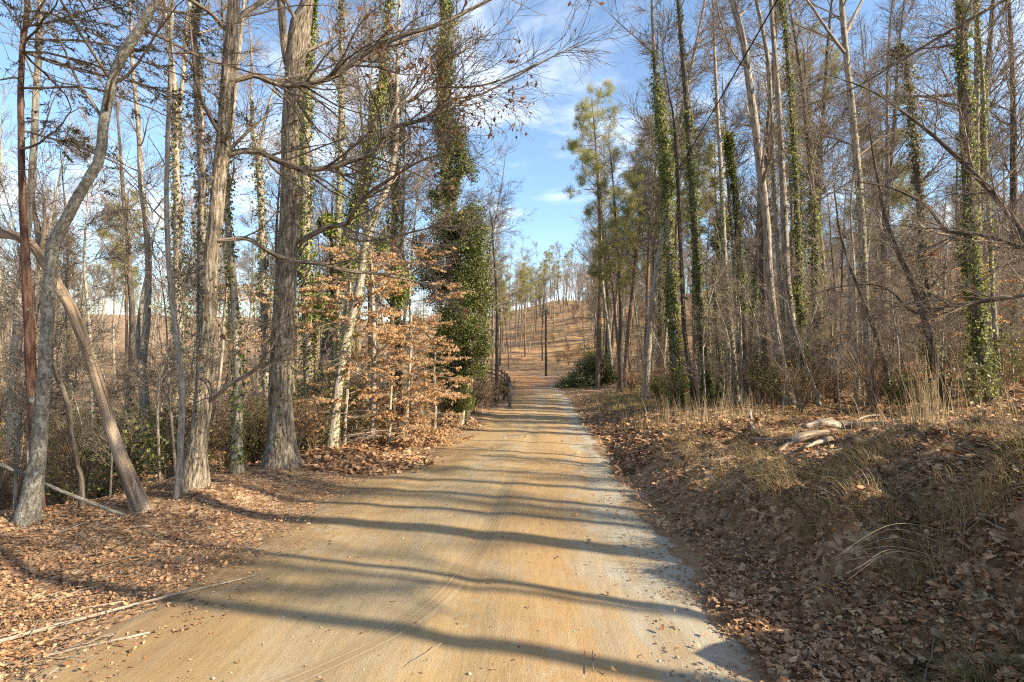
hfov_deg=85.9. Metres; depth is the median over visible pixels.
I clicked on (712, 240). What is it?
ivy tree
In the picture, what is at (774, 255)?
sapling
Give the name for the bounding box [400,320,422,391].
sapling
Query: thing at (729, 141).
ivy tree
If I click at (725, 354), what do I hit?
sapling
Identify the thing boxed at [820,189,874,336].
forest tree
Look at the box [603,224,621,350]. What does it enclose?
forest tree
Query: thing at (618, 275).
forest tree
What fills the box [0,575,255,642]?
stick
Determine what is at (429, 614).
tyre track
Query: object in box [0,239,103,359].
distant wood
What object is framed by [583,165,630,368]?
forest tree
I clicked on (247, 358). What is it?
sapling
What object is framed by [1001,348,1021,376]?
bare shrub
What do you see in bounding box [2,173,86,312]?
forest tree
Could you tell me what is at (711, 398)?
ivy tree
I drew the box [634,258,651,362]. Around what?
forest tree
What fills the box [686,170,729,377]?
forest tree
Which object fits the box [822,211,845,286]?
forest tree
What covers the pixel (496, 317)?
roadside tree
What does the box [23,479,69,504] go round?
bare shrub
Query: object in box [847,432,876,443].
broken branch
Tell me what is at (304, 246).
ivy tree
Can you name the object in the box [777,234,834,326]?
sapling
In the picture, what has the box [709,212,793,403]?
sapling
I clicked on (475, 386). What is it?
bare shrub
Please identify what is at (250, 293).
forest tree
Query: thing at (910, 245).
forest tree
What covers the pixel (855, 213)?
forest tree
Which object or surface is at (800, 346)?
sapling
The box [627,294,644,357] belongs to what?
sapling
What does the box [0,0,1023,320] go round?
sky
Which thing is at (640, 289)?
forest tree
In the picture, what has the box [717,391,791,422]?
dry grass
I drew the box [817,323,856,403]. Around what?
sapling
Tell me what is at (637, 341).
sapling
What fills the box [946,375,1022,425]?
dry grass clump
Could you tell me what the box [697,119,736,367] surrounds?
pine tree
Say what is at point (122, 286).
forest tree
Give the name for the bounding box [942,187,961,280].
forest tree
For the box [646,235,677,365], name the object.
forest tree
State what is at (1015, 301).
sapling
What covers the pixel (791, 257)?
pine tree
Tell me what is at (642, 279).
ivy tree
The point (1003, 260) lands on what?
ivy tree
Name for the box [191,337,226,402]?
sapling
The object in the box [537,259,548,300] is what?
pine tree
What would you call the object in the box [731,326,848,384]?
bare shrub
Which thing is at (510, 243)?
forest tree
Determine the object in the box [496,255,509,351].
pine tree
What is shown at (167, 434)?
evergreen shrub
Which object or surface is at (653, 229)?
forest tree
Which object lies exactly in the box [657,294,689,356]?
sapling
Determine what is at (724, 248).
ivy tree
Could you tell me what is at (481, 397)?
evergreen shrub
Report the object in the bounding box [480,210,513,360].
forest tree
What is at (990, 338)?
beech tree
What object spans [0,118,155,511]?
snag tree
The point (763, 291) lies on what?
forest tree
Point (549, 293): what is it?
forest tree
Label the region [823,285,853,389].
sapling
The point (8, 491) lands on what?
bare shrub
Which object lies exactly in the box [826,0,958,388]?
forest tree
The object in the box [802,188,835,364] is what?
forest tree
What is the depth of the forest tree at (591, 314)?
57.86 m
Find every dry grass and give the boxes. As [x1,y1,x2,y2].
[576,387,745,439]
[642,386,773,429]
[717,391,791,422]
[910,371,1022,421]
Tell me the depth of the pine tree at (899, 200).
32.49 m
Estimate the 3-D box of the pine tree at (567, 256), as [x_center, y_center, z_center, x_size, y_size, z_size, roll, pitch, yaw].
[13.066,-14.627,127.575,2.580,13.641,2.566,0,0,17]
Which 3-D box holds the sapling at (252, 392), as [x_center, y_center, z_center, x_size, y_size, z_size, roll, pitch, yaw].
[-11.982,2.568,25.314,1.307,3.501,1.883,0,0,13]
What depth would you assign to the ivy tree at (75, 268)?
27.19 m
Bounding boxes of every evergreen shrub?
[0,392,152,499]
[0,398,176,503]
[19,425,98,467]
[45,469,75,504]
[46,464,93,505]
[78,408,170,484]
[86,475,124,498]
[124,401,208,479]
[150,414,186,458]
[190,399,267,463]
[210,406,267,460]
[231,384,303,443]
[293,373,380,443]
[298,404,365,443]
[347,389,386,441]
[472,377,492,412]
[656,364,705,407]
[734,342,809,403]
[758,358,816,407]
[875,367,929,410]
[937,349,1001,406]
[938,319,1023,396]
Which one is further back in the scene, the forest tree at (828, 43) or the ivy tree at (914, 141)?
the forest tree at (828, 43)
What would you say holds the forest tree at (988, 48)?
on the ground at (572, 329)
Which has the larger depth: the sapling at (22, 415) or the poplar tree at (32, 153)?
the sapling at (22, 415)
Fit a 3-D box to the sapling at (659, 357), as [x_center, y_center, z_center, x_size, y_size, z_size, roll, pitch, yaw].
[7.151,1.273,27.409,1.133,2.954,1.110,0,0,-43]
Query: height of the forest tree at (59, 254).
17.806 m
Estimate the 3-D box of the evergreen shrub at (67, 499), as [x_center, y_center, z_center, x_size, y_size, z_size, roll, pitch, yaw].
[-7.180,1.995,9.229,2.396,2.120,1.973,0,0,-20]
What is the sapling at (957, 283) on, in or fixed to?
on the ground at (572, 329)
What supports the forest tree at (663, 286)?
on the ground at (572, 329)
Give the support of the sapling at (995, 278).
on the ground at (572, 329)
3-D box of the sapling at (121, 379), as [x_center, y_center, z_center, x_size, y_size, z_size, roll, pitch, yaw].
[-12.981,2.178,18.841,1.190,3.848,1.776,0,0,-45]
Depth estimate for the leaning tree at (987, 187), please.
9.27 m
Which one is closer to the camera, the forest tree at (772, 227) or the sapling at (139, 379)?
the sapling at (139, 379)
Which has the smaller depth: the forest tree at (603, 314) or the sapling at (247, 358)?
the sapling at (247, 358)
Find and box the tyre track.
[270,546,482,681]
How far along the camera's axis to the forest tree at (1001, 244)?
41.94 m
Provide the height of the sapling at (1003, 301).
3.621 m
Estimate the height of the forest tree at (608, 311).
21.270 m
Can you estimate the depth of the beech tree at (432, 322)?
13.96 m
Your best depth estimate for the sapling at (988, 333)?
16.13 m
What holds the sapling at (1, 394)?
on the ground at (572, 329)
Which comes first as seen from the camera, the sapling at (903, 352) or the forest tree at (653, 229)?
the sapling at (903, 352)
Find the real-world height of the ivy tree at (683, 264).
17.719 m
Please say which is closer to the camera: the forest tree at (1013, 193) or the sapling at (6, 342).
the sapling at (6, 342)
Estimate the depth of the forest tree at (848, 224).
75.60 m
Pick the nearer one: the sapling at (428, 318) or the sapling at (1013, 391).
the sapling at (1013, 391)
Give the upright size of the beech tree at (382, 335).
4.768 m
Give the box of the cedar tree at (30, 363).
[0,0,261,511]
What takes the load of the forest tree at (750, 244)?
on the ground at (572, 329)
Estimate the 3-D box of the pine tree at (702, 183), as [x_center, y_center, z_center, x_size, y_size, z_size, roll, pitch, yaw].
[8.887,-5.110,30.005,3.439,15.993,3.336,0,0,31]
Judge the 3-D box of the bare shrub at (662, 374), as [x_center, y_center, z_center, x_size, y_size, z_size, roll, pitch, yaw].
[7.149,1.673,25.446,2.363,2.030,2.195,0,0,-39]
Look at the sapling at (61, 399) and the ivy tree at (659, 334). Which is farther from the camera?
the ivy tree at (659, 334)
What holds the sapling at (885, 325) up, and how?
on the ground at (572, 329)
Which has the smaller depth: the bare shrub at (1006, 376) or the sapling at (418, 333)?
the bare shrub at (1006, 376)
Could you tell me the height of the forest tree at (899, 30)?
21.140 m
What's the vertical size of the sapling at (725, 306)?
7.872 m
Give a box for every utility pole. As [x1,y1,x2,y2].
[545,310,548,375]
[563,296,563,329]
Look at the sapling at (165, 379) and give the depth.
8.55 m
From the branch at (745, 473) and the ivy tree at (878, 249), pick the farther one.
the ivy tree at (878, 249)
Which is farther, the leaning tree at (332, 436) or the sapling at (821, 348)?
the sapling at (821, 348)
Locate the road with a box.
[1,351,759,681]
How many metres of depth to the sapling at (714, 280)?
16.90 m
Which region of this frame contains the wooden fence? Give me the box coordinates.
[420,366,511,406]
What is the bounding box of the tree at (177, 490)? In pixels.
[75,0,248,498]
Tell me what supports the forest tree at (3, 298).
on the ground at (572, 329)
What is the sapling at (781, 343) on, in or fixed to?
on the ground at (572, 329)
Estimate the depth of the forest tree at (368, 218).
25.92 m
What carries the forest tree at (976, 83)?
on the ground at (572, 329)
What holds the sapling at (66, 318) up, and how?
on the ground at (572, 329)
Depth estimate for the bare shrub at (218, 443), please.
10.64 m
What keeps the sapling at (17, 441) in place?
on the ground at (572, 329)
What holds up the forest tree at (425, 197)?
on the ground at (572, 329)
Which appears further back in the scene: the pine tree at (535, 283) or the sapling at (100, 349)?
the pine tree at (535, 283)
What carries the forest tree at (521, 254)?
on the ground at (572, 329)
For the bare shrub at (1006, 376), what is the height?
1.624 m
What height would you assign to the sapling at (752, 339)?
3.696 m
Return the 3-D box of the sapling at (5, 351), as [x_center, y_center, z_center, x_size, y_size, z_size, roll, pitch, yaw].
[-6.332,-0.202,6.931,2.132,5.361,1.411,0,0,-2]
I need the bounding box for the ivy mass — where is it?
[294,198,419,427]
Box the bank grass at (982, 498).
[0,276,1023,681]
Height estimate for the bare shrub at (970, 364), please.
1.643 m
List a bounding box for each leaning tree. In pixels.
[321,0,453,448]
[777,0,1023,132]
[795,44,1023,242]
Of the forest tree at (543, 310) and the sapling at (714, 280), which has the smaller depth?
the sapling at (714, 280)
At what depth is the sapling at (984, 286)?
19.70 m
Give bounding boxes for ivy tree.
[0,210,43,335]
[0,241,10,346]
[12,119,118,416]
[69,240,99,356]
[118,0,206,477]
[124,0,293,470]
[148,0,266,473]
[195,172,251,381]
[207,0,284,459]
[216,0,327,452]
[227,132,324,328]
[268,0,377,398]
[274,122,384,394]
[299,0,424,404]
[340,283,367,370]
[363,26,431,427]
[398,0,498,425]
[568,0,689,407]
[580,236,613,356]
[615,167,698,378]
[628,227,665,341]
[673,0,763,406]
[677,240,689,286]
[681,85,763,396]
[690,0,757,403]
[699,192,774,398]
[704,68,829,369]
[726,94,809,390]
[729,0,884,399]
[759,0,817,403]
[844,211,914,343]
[850,0,1023,402]
[861,19,963,401]
[983,183,1008,285]
[995,215,1018,307]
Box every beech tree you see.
[138,273,272,476]
[261,265,430,444]
[294,240,463,440]
[333,242,475,442]
[339,380,446,449]
[354,330,470,446]
[394,344,476,427]
[797,320,866,397]
[823,243,1023,391]
[901,236,1023,396]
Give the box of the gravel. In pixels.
[143,450,794,681]
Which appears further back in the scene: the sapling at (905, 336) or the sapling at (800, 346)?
the sapling at (905, 336)
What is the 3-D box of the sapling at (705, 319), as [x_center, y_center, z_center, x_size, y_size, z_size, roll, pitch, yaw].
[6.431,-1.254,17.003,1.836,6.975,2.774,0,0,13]
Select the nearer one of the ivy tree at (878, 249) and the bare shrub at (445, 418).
the bare shrub at (445, 418)
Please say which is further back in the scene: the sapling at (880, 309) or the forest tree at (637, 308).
the forest tree at (637, 308)
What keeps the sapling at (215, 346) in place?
on the ground at (572, 329)
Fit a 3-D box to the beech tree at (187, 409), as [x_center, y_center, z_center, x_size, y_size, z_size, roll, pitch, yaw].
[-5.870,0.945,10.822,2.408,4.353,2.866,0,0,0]
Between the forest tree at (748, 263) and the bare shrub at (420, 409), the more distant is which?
the forest tree at (748, 263)
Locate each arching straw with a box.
[816,523,951,578]
[884,444,986,479]
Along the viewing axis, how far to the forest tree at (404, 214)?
22.42 m
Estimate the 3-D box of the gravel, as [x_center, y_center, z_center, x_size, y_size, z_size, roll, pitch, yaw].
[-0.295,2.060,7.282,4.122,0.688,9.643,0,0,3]
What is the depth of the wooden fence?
30.38 m
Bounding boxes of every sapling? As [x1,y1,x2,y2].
[0,157,126,468]
[0,181,123,431]
[0,200,105,511]
[0,241,90,499]
[0,282,24,411]
[0,284,33,409]
[0,332,13,458]
[0,365,23,461]
[1,298,132,508]
[1,364,56,463]
[1,393,71,469]
[36,332,96,445]
[50,376,75,427]
[54,342,145,496]
[69,318,110,408]
[71,338,130,420]
[85,188,215,483]
[99,207,221,476]
[104,355,113,401]
[104,356,137,422]
[111,350,151,429]
[115,332,192,481]
[115,354,159,426]
[135,374,166,413]
[142,367,186,456]
[147,326,169,406]
[161,283,232,437]
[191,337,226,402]
[213,342,254,421]
[213,343,232,425]
[220,371,232,401]
[242,339,262,401]
[242,350,261,408]
[242,363,261,423]
[249,352,262,403]
[292,319,318,411]
[331,303,389,431]
[350,341,379,429]
[355,349,369,406]
[367,353,388,421]
[388,293,429,408]
[399,302,429,406]
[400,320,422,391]
[400,333,418,388]
[402,251,441,401]
[412,290,444,418]
[586,328,601,353]
[611,317,632,387]
[618,289,638,370]
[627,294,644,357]
[628,322,644,375]
[629,334,641,376]
[631,285,670,366]
[638,279,692,401]
[651,340,663,375]
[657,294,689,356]
[667,321,692,367]
[676,305,716,405]
[689,184,750,407]
[697,229,760,404]
[697,310,751,408]
[702,246,747,377]
[704,309,735,392]
[708,320,727,393]
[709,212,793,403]
[722,287,759,405]
[727,277,778,402]
[739,227,780,368]
[744,311,759,386]
[747,326,760,387]
[748,256,802,412]
[750,214,795,332]
[759,247,832,400]
[763,283,821,405]
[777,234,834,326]
[786,256,824,401]
[787,297,831,378]
[794,278,839,349]
[797,216,847,401]
[806,311,832,364]
[807,283,865,414]
[809,297,836,352]
[813,319,844,402]
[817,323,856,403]
[818,226,889,408]
[823,268,839,351]
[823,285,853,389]
[828,278,843,334]
[829,297,859,397]
[830,281,890,374]
[834,280,898,405]
[838,295,876,397]
[841,282,908,368]
[854,291,893,366]
[863,265,925,381]
[864,224,927,398]
[872,269,918,356]
[875,187,975,401]
[875,315,913,370]
[876,245,919,368]
[889,238,930,355]
[900,311,920,365]
[900,313,934,363]
[904,315,925,375]
[904,328,917,375]
[915,230,980,346]
[916,214,1003,382]
[930,251,998,350]
[933,259,960,325]
[933,300,970,397]
[934,277,959,363]
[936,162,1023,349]
[947,266,964,351]
[951,267,1023,364]
[952,221,1012,339]
[963,309,1008,370]
[983,244,1015,326]
[985,253,1023,386]
[994,241,1023,395]
[994,244,1023,354]
[995,276,1023,370]
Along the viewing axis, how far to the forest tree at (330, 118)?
28.03 m
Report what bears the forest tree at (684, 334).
on the ground at (572, 329)
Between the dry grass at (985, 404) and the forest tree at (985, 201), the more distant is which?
the forest tree at (985, 201)
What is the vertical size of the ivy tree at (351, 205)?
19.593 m
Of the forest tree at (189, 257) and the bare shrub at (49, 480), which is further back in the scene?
the forest tree at (189, 257)
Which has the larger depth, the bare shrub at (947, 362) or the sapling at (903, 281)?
the sapling at (903, 281)
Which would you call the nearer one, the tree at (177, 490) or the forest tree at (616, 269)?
the tree at (177, 490)
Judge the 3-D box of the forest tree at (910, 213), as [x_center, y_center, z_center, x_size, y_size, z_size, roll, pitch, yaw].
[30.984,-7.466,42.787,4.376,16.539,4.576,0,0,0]
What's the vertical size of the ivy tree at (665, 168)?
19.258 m
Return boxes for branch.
[717,445,793,491]
[749,409,757,430]
[804,436,833,448]
[820,443,849,455]
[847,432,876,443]
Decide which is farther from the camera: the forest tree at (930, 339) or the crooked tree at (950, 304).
the forest tree at (930, 339)
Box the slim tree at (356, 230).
[321,0,422,441]
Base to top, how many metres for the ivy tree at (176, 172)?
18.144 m
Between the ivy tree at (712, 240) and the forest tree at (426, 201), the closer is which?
the ivy tree at (712, 240)
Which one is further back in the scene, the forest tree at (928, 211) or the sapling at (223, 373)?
the forest tree at (928, 211)
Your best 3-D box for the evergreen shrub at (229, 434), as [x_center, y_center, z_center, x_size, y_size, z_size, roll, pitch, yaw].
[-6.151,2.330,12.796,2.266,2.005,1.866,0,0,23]
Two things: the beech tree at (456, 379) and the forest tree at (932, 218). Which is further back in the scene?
the forest tree at (932, 218)
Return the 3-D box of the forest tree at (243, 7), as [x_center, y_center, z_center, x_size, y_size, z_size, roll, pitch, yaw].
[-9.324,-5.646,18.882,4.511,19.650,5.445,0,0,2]
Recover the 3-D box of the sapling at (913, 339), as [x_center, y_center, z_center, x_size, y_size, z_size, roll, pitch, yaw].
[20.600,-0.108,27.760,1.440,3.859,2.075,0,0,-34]
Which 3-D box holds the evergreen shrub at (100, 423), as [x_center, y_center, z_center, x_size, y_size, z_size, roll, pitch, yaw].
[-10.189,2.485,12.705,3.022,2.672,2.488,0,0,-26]
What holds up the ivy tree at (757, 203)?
on the ground at (572, 329)
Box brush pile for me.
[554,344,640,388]
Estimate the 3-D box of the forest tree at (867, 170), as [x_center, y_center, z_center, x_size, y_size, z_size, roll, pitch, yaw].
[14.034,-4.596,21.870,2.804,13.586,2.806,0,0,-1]
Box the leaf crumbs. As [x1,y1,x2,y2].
[0,399,1023,681]
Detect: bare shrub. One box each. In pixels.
[0,436,67,511]
[0,456,61,509]
[0,469,24,509]
[0,472,62,506]
[1,401,176,500]
[21,449,75,501]
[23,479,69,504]
[48,445,173,501]
[49,433,153,499]
[50,393,85,427]
[123,390,171,414]
[146,369,268,468]
[209,394,256,431]
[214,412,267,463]
[229,379,343,449]
[253,375,361,452]
[292,369,404,437]
[294,388,378,448]
[384,390,429,428]
[397,402,439,426]
[405,379,452,421]
[438,398,447,421]
[472,360,507,405]
[473,375,514,410]
[479,384,506,408]
[486,375,515,401]
[553,349,570,363]
[563,347,577,365]
[614,375,641,389]
[621,369,639,391]
[624,361,671,392]
[644,358,687,397]
[726,348,821,404]
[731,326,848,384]
[764,357,836,414]
[811,332,930,402]
[813,366,856,400]
[818,372,856,402]
[820,337,909,411]
[862,342,920,383]
[862,354,953,404]
[891,339,967,385]
[923,326,969,365]
[937,321,1003,358]
[945,352,1020,377]
[956,325,1023,375]
[960,350,1023,388]
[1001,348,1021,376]
[1009,352,1023,378]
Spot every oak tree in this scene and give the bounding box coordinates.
[124,0,633,492]
[256,0,514,469]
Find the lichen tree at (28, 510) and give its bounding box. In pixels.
[0,0,339,526]
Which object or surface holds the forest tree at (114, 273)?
on the ground at (572, 329)
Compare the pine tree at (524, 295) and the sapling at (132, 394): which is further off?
the pine tree at (524, 295)
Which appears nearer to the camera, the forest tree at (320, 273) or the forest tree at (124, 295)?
the forest tree at (320, 273)
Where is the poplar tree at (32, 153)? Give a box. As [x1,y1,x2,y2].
[0,0,100,508]
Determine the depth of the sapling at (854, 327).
20.24 m
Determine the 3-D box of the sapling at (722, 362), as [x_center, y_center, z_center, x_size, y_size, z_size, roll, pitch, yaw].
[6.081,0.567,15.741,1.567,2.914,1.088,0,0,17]
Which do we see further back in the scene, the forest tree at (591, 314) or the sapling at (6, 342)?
the forest tree at (591, 314)
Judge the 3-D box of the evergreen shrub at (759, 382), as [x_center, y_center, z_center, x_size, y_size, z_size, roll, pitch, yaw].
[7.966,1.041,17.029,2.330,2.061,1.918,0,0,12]
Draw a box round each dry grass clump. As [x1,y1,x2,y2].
[783,389,917,431]
[879,358,935,424]
[890,332,967,423]
[917,481,995,555]
[943,403,1023,427]
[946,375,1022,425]
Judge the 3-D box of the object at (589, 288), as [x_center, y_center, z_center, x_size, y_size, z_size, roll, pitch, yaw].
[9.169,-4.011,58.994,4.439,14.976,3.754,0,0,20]
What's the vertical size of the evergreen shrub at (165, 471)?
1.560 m
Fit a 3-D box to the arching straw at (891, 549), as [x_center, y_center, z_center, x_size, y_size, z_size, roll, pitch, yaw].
[2.421,1.338,3.569,0.867,0.340,0.293,0,0,0]
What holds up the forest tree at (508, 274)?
on the ground at (572, 329)
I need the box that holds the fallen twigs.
[0,394,1023,681]
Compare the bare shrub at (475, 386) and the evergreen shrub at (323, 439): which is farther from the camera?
the bare shrub at (475, 386)
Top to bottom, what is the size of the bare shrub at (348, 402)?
2.687 m
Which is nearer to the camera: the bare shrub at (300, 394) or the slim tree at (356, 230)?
the bare shrub at (300, 394)
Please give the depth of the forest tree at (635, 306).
45.03 m
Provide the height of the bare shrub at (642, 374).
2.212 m
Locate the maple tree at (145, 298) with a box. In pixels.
[62,0,191,466]
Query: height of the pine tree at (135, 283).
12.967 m
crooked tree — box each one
[778,197,1023,392]
[816,112,1023,311]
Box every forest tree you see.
[0,71,31,381]
[0,73,96,387]
[0,241,13,381]
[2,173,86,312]
[3,260,15,334]
[26,171,87,374]
[47,96,138,450]
[55,221,92,390]
[60,27,194,430]
[87,195,139,352]
[87,228,106,328]
[89,188,131,388]
[104,204,162,356]
[109,189,160,314]
[112,218,141,338]
[141,207,172,361]
[152,199,195,389]
[163,174,214,380]
[170,135,239,310]
[171,0,297,432]
[182,177,208,329]
[214,217,250,377]
[217,247,224,360]
[235,195,270,393]
[240,234,272,364]
[252,129,322,391]
[255,123,318,425]
[270,116,330,316]
[311,0,407,412]
[311,162,344,293]
[311,203,327,349]
[315,29,423,425]
[315,190,347,369]
[343,148,386,401]
[352,220,366,351]
[363,55,444,422]
[374,264,389,361]
[375,276,385,358]
[389,135,438,345]
[400,253,417,374]
[409,155,446,337]
[474,135,524,383]
[480,190,511,371]
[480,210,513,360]
[483,256,499,375]
[488,222,512,371]
[492,262,509,365]
[501,239,521,352]
[502,264,519,358]
[509,233,531,342]
[515,262,526,332]
[518,258,534,346]
[526,248,534,321]
[526,274,553,360]
[528,266,544,330]
[528,288,539,352]
[532,239,545,315]
[544,252,557,332]
[544,265,559,320]
[546,240,564,306]
[553,241,564,301]
[559,255,570,303]
[563,136,639,363]
[565,242,577,301]
[568,129,627,377]
[572,257,584,307]
[573,274,587,359]
[575,228,605,329]
[576,249,588,308]
[578,237,615,346]
[579,264,597,352]
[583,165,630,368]
[584,252,602,322]
[585,124,660,389]
[586,303,593,350]
[595,174,650,365]
[601,0,754,400]
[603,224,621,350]
[609,257,624,335]
[612,150,666,369]
[615,266,636,360]
[620,141,665,301]
[625,0,719,273]
[630,77,683,392]
[631,266,644,371]
[633,281,649,352]
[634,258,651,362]
[637,45,716,404]
[640,44,707,375]
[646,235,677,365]
[654,207,680,356]
[676,221,707,311]
[677,223,691,324]
[677,236,706,314]
[684,45,769,390]
[685,224,710,297]
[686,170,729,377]
[691,0,849,399]
[693,0,788,367]
[695,0,828,405]
[701,234,709,294]
[711,0,800,401]
[712,177,753,366]
[731,0,929,405]
[732,0,874,309]
[732,175,777,291]
[744,207,755,299]
[751,167,791,323]
[755,3,904,336]
[774,116,895,405]
[776,65,840,253]
[791,0,951,406]
[799,185,810,295]
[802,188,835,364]
[803,186,850,351]
[820,168,866,352]
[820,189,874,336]
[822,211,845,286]
[823,10,904,364]
[823,60,900,392]
[826,0,956,371]
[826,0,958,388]
[826,220,838,314]
[833,192,853,313]
[838,231,859,331]
[840,129,899,367]
[844,184,903,334]
[853,190,905,276]
[870,131,952,300]
[876,0,1023,277]
[880,0,1023,310]
[895,160,953,333]
[897,204,920,317]
[903,147,947,254]
[916,127,961,326]
[928,179,945,242]
[930,179,959,286]
[940,0,1002,398]
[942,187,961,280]
[949,140,1006,331]
[953,0,1023,355]
[983,139,1023,319]
[989,78,1023,222]
[992,203,1009,314]
[995,133,1023,208]
[1009,157,1023,225]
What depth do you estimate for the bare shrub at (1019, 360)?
17.41 m
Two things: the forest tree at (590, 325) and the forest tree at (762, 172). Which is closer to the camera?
the forest tree at (762, 172)
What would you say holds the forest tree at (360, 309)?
on the ground at (572, 329)
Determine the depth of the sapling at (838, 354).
13.42 m
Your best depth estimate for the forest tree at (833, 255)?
79.31 m
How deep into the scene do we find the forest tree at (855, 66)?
31.92 m
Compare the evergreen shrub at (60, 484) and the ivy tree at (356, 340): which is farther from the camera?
the ivy tree at (356, 340)
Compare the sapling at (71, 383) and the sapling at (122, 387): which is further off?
the sapling at (122, 387)
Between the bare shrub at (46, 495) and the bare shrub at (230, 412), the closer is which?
the bare shrub at (46, 495)
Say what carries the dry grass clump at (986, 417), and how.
on the ground at (572, 329)
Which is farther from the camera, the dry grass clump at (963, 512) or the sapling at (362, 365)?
the sapling at (362, 365)
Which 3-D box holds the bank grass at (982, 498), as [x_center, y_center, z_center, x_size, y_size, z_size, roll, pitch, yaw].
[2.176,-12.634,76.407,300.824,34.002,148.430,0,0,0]
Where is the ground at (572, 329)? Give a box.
[0,251,1023,681]
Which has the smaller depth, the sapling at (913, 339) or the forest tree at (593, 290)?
the sapling at (913, 339)
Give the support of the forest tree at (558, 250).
on the ground at (572, 329)
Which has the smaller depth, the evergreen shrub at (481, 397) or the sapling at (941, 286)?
the evergreen shrub at (481, 397)
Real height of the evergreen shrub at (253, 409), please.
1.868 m
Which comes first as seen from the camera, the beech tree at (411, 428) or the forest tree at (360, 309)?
the beech tree at (411, 428)
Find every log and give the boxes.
[776,430,828,451]
[801,418,903,430]
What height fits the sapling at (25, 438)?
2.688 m
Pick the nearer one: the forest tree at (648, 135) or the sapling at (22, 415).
the sapling at (22, 415)
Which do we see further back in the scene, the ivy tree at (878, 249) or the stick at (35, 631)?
the ivy tree at (878, 249)
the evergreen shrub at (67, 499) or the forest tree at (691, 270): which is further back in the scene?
the forest tree at (691, 270)
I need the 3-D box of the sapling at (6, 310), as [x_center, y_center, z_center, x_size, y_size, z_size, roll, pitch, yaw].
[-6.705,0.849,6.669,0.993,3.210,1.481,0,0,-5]
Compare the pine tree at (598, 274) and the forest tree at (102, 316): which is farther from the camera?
the forest tree at (102, 316)
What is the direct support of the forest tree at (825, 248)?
on the ground at (572, 329)
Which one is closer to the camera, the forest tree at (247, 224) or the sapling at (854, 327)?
the sapling at (854, 327)
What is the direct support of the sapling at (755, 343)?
on the ground at (572, 329)
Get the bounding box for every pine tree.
[90,186,153,413]
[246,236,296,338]
[492,273,513,367]
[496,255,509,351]
[514,260,536,356]
[515,267,529,331]
[528,273,543,338]
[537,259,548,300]
[543,245,556,316]
[552,261,563,283]
[561,77,627,388]
[563,249,572,306]
[583,204,637,392]
[593,165,651,365]
[605,137,674,386]
[606,114,689,367]
[644,103,709,283]
[674,132,725,381]
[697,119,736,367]
[754,105,816,290]
[781,16,843,376]
[841,91,923,333]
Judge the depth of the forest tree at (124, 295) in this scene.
71.23 m
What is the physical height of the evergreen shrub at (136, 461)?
1.238 m
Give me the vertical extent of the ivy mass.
7.380 m
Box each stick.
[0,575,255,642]
[0,632,149,665]
[752,438,793,440]
[856,414,882,420]
[886,420,925,435]
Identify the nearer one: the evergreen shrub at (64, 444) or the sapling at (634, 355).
the evergreen shrub at (64, 444)
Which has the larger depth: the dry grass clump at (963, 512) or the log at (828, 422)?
the log at (828, 422)
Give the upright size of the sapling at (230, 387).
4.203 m
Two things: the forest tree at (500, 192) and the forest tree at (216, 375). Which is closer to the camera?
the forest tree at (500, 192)
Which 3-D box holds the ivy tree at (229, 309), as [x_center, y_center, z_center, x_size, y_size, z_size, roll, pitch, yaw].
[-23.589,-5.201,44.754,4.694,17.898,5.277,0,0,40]
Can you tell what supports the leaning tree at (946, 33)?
on the ground at (572, 329)
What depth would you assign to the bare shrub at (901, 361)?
24.09 m
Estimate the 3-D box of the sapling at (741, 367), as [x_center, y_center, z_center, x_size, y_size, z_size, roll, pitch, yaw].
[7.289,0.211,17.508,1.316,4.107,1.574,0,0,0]
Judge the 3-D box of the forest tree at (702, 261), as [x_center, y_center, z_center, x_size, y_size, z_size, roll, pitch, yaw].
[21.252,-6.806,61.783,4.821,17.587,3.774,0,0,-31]
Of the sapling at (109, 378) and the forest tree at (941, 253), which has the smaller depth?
the sapling at (109, 378)
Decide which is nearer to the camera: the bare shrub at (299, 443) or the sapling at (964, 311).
the bare shrub at (299, 443)
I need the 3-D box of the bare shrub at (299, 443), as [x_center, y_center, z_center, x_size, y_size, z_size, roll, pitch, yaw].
[-3.939,1.430,10.493,1.716,1.587,1.848,0,0,-38]
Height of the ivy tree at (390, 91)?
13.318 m
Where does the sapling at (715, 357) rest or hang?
on the ground at (572, 329)
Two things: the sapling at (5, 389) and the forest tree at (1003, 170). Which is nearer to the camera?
the sapling at (5, 389)
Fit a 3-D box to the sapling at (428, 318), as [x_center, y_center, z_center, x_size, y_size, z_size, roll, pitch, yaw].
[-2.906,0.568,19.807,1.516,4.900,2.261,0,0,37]
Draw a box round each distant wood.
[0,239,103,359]
[6,268,447,365]
[489,251,629,323]
[604,193,1021,339]
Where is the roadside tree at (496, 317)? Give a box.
[460,181,536,400]
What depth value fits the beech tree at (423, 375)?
12.98 m
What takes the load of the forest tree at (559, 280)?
on the ground at (572, 329)
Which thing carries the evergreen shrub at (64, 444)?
on the ground at (572, 329)
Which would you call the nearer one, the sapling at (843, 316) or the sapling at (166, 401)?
the sapling at (166, 401)
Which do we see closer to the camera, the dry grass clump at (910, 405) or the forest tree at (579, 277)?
the dry grass clump at (910, 405)
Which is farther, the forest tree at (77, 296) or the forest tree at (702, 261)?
the forest tree at (702, 261)
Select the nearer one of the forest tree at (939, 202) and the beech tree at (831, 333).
the beech tree at (831, 333)

